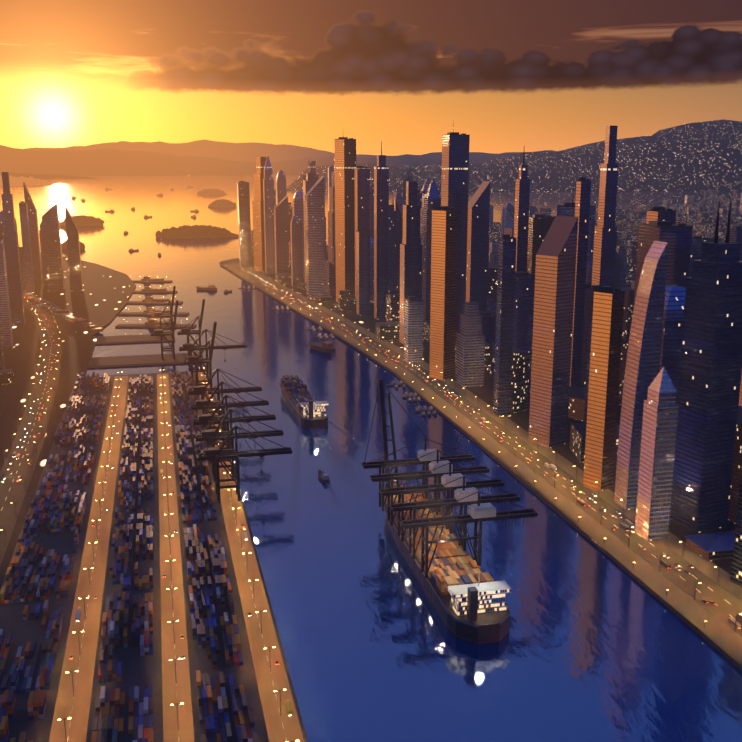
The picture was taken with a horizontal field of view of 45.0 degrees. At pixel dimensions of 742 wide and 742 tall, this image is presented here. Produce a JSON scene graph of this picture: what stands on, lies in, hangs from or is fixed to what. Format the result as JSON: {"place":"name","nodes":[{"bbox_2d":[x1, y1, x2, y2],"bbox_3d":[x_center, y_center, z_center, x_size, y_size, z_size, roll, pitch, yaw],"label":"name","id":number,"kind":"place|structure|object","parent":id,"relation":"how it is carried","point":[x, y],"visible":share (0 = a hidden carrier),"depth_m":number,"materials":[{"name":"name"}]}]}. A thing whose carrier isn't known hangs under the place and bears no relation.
{"place":"outdoors","nodes":[
{"label":"outdoors","id":0,"kind":"place"},
{"bbox_2d":[0,181,62,185],"bbox_3d":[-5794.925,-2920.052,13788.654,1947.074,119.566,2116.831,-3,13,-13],"label":"island terrain","id":1,"kind":"structure","parent":0,"point":[18,184],"depth_m":13894.55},
{"bbox_2d":[0,175,46,185],"bbox_3d":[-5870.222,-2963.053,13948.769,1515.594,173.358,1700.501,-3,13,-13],"label":"island trees","id":2,"kind":"object","parent":1,"relation":"on","point":[27,181],"visible":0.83,"depth_m":13790.63,"materials":[{"name":"plant"}]},
{"bbox_2d":[0,173,96,178],"bbox_3d":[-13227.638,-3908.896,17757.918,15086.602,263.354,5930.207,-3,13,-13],"label":"headland terrain","id":3,"kind":"structure","parent":0,"point":[41,176],"depth_m":19999.94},
{"bbox_2d":[60,215,104,225],"bbox_3d":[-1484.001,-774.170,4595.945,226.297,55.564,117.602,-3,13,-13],"label":"island","id":4,"kind":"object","parent":0,"point":[81,219],"visible":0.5,"depth_m":4567.19,"materials":[{"name":"plant"}]},
{"bbox_2d":[0,252,307,740],"bbox_3d":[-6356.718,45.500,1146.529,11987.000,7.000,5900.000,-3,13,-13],"label":"bank ground","id":5,"kind":"structure","parent":0,"point":[101,298],"depth_m":1483.96,"materials":[{"name":"concrete"}]},
{"bbox_2d":[0,371,258,741],"bbox_3d":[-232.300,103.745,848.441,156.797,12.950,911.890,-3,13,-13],"label":"container stacks","id":6,"kind":"object","parent":5,"relation":"on","point":[60,512],"visible":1,"depth_m":650.95,"materials":[{"name":"paint"}]},
{"bbox_2d":[115,276,195,327],"bbox_3d":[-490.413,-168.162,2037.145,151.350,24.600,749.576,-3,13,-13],"label":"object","id":7,"kind":"structure","parent":0,"point":[152,322],"depth_m":1857.98,"materials":[{"name":"concrete"}]},
{"bbox_2d":[160,226,238,238],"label":"island terrain","id":8,"kind":"structure","parent":0,"point":[182,235],"depth_m":3783.99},
{"bbox_2d":[155,225,229,237],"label":"big island trees","id":9,"kind":"object","parent":8,"relation":"on","point":[203,231],"visible":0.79,"depth_m":3811.30,"materials":[{"name":"plant"}]},
{"bbox_2d":[197,188,227,194],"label":"island terrain","id":10,"kind":"structure","parent":0,"point":[204,193],"depth_m":9368.74,"materials":[{"name":"plant"}]},
{"bbox_2d":[0,145,496,175],"bbox_3d":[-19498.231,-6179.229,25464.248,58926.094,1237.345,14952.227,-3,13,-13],"label":"hills","id":11,"kind":"structure","parent":0,"point":[103,162],"depth_m":27074.60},
{"bbox_2d":[25,140,556,161],"bbox_3d":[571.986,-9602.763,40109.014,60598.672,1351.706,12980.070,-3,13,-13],"label":"hills","id":12,"kind":"structure","parent":0,"point":[251,151],"depth_m":36476.20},
{"bbox_2d":[0,175,741,741],"bbox_3d":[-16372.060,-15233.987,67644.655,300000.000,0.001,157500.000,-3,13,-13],"label":"sea water","id":13,"kind":"structure","parent":0,"point":[594,645],"depth_m":691.83,"materials":[{"name":"blue liquid"}]},
{"bbox_2d":[72,175,335,482],"bbox_3d":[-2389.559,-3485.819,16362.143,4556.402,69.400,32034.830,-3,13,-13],"label":"boats","id":14,"kind":"object","parent":13,"relation":"on","point":[327,347],"visible":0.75,"depth_m":1509.14,"materials":[{"name":"paint"}]},
{"bbox_2d":[208,199,236,206],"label":"island terrain","id":15,"kind":"structure","parent":13,"relation":"in","point":[213,204],"depth_m":6595.76,"materials":[{"name":"plant"}]},
{"bbox_2d":[280,375,328,428],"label":"container ship","id":16,"kind":"object","parent":13,"relation":"on","point":[308,410],"visible":1,"depth_m":1093.16,"materials":[{"name":"paint"}]},
{"bbox_2d":[242,285,436,415],"bbox_3d":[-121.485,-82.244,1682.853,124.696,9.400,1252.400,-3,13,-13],"label":"moored boats","id":17,"kind":"object","parent":13,"relation":"on","point":[408,394],"visible":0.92,"depth_m":1190.96,"materials":[{"name":"paint"}]},
{"bbox_2d":[287,353,445,524],"bbox_3d":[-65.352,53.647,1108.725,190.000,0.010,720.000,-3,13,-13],"label":"wake foam","id":18,"kind":"object","parent":13,"relation":"on","point":[329,457],"visible":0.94,"depth_m":954.82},
{"bbox_2d":[384,483,510,643],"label":"container ship","id":19,"kind":"object","parent":13,"relation":"on","point":[465,594],"visible":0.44,"depth_m":614.49,"materials":[{"name":"paint"}]},
{"bbox_2d":[362,379,537,577],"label":"gantry cranes","id":20,"kind":"object","parent":19,"relation":"on","point":[451,479],"visible":1,"depth_m":698.57,"materials":[{"name":"black metal"}]},
{"bbox_2d":[0,264,741,741],"bbox_3d":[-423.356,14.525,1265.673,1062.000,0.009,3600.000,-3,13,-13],"label":"road","id":21,"kind":"structure","parent":0,"point":[162,668],"depth_m":698.91,"materials":[{"name":"grey asphalt"}]},
{"bbox_2d":[23,289,102,331],"bbox_3d":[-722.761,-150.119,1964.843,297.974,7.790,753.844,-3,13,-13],"label":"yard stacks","id":22,"kind":"object","parent":21,"relation":"on","point":[46,305],"visible":0.83,"depth_m":1833.11,"materials":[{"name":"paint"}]},
{"bbox_2d":[151,286,291,502],"bbox_3d":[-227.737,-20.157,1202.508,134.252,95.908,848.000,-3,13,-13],"label":"gantry cranes","id":23,"kind":"object","parent":21,"relation":"on","point":[213,435],"visible":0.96,"depth_m":933.90,"materials":[{"name":"black metal"}]},
{"bbox_2d":[2,267,740,715],"bbox_3d":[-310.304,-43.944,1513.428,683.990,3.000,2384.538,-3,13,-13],"label":"traffic cars","id":24,"kind":"object","parent":21,"relation":"on","point":[624,527],"visible":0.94,"depth_m":807.40,"materials":[{"name":"paint"}]},
{"bbox_2d":[1,265,741,741],"bbox_3d":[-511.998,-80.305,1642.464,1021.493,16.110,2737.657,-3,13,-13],"label":"lamp posts","id":25,"kind":"object","parent":21,"relation":"on","point":[243,529],"visible":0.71,"depth_m":773.32,"materials":[{"name":"grey metal"}]},
{"bbox_2d":[214,264,741,741],"bbox_3d":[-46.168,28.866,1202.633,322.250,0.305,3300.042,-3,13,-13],"label":"quay kerb","id":26,"kind":"structure","parent":21,"relation":"on","point":[520,478],"depth_m":707.60,"materials":[{"name":"concrete"}]},
{"bbox_2d":[0,0,741,155],"label":"sky","id":27,"kind":"structure","parent":0,"point":[507,75],"materials":[{"name":"orange"}]},
{"bbox_2d":[220,210,741,670],"bbox_3d":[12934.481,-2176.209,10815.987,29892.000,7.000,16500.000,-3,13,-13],"label":"bank ground","id":28,"kind":"structure","parent":0,"point":[485,393],"depth_m":1067.08,"materials":[{"name":"concrete"}]},
{"bbox_2d":[238,287,437,412],"bbox_3d":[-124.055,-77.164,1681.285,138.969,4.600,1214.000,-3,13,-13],"label":"jetty piers","id":29,"kind":"structure","parent":28,"relation":"on","point":[386,385],"depth_m":1252.99,"materials":[{"name":"wood"}]},
{"bbox_2d":[0,190,741,586],"bbox_3d":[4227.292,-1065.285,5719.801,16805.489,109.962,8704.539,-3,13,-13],"label":"background buildings","id":30,"kind":"structure","parent":28,"relation":"on","point":[702,220],"depth_m":1575.14,"materials":[{"name":"grey concrete"}]},
{"bbox_2d":[0,126,741,560],"bbox_3d":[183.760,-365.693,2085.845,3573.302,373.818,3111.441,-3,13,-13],"label":"skyscrapers","id":31,"kind":"structure","parent":28,"relation":"on","point":[556,310],"depth_m":1124.37,"materials":[{"name":"blue"}]},
{"bbox_2d":[286,119,741,191],"bbox_3d":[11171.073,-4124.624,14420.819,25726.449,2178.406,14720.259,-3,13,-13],"label":"hills","id":32,"kind":"structure","parent":0,"point":[699,156],"depth_m":12150.53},
{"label":"island terrain","id":33,"kind":"structure","parent":0,"visible":0},
{"bbox_2d":[61,240,84,247],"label":"island trees","id":34,"kind":"object","parent":33,"relation":"on","point":[64,244],"visible":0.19,"depth_m":3294.56,"materials":[{"name":"plant"}]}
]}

